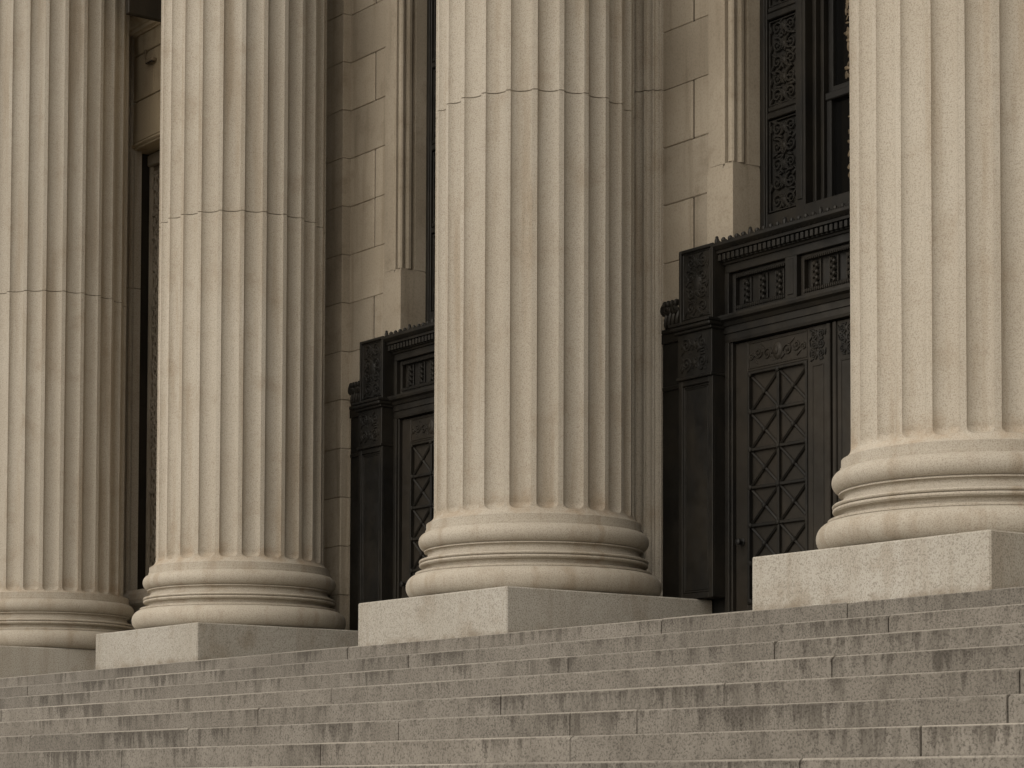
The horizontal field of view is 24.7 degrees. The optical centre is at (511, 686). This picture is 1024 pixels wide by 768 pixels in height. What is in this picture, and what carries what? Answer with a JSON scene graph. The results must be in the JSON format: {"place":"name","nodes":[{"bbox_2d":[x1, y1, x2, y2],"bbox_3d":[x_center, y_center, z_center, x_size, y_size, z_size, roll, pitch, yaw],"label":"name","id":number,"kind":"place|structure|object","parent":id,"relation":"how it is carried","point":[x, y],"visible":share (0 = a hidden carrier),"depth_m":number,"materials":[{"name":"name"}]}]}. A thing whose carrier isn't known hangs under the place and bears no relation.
{"place":"outdoors","nodes":[
{"label":"outdoors","id":0,"kind":"place"},
{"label":"portico floor","id":1,"kind":"structure","parent":0,"visible":0},
{"bbox_2d":[0,0,133,677],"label":"fluted column","id":2,"kind":"structure","parent":1,"relation":"on","point":[64,88],"depth_m":24.89,"materials":[{"name":"stone"}]},
{"bbox_2d":[96,0,357,668],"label":"fluted column","id":3,"kind":"structure","parent":1,"relation":"on","point":[237,569],"depth_m":21.56,"materials":[{"name":"stone"}]},
{"bbox_2d":[123,0,759,629],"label":"portico wall","id":4,"kind":"structure","parent":1,"relation":"on","point":[697,122],"depth_m":21.98,"materials":[{"name":"stone"}]},
{"bbox_2d":[144,50,156,64],"bbox_3d":[-4.045,-7.031,26.008,0.070,0.192,0.280,2,-3,-36],"label":"wall lamp","id":5,"kind":"object","parent":4,"relation":"attached to","point":[150,60],"visible":1,"depth_m":25.94,"materials":[{"name":"metal"}]},
{"bbox_2d":[348,317,434,630],"bbox_3d":[-0.397,-1.782,20.853,0.485,3.142,3.745,2,-3,-36],"label":"bronze doorway","id":6,"kind":"structure","parent":4,"relation":"attached to","point":[391,394],"depth_m":21.70,"materials":[{"name":"black metal"}]},
{"bbox_2d":[399,413,433,597],"bbox_3d":[-0.703,-1.360,21.274,0.152,2.292,1.044,2,-3,-36],"label":"door leaf","id":7,"kind":"structure","parent":6,"relation":"in","point":[418,432],"depth_m":21.55,"materials":[{"name":"brown metal"}]},
{"bbox_2d":[425,0,435,323],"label":"bronze window","id":8,"kind":"structure","parent":4,"relation":"attached to","point":[430,162],"depth_m":21.94,"materials":[{"name":"black metal"}]},
{"bbox_2d":[425,0,434,323],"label":"window frame","id":9,"kind":"structure","parent":8,"relation":"in","point":[429,313],"depth_m":21.94,"materials":[{"name":"brown metal"}]},
{"bbox_2d":[660,201,850,613],"bbox_3d":[2.350,-1.942,17.136,0.485,3.142,3.745,2,-3,-36],"label":"bronze doorway","id":10,"kind":"structure","parent":4,"relation":"attached to","point":[755,343],"depth_m":17.84,"materials":[{"name":"black metal"}]},
{"bbox_2d":[735,322,832,611],"bbox_3d":[2.044,-1.520,17.557,0.152,2.292,1.044,2,-3,-36],"label":"door leaf","id":11,"kind":"structure","parent":10,"relation":"in","point":[784,382],"depth_m":17.59,"materials":[{"name":"brown metal"}]},
{"bbox_2d":[833,318,850,516],"bbox_3d":[2.698,-1.556,16.711,0.105,2.292,1.044,2,-3,-36],"label":"door leaf","id":12,"kind":"structure","parent":10,"relation":"in","point":[841,329],"depth_m":17.07,"materials":[{"name":"brown metal"}]},
{"bbox_2d":[760,0,849,229],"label":"bronze window","id":13,"kind":"structure","parent":4,"relation":"attached to","point":[804,110],"depth_m":17.90,"materials":[{"name":"black metal"}]},
{"bbox_2d":[760,0,849,229],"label":"window frame","id":14,"kind":"structure","parent":13,"relation":"in","point":[812,16],"depth_m":17.89,"materials":[{"name":"brown metal"}]},
{"bbox_2d":[358,0,711,646],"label":"fluted column","id":15,"kind":"structure","parent":1,"relation":"on","point":[533,524],"depth_m":17.80,"materials":[{"name":"stone"}]},
{"bbox_2d":[752,0,1023,610],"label":"fluted column","id":16,"kind":"structure","parent":1,"relation":"on","point":[927,484],"depth_m":14.04,"materials":[{"name":"stone"}]},
{"label":"plaza","id":17,"kind":"structure","parent":0,"visible":0},
{"bbox_2d":[0,586,1023,767],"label":"stone staircase","id":18,"kind":"structure","parent":17,"relation":"on","point":[932,681],"depth_m":13.60,"materials":[{"name":"stone"}]}
]}

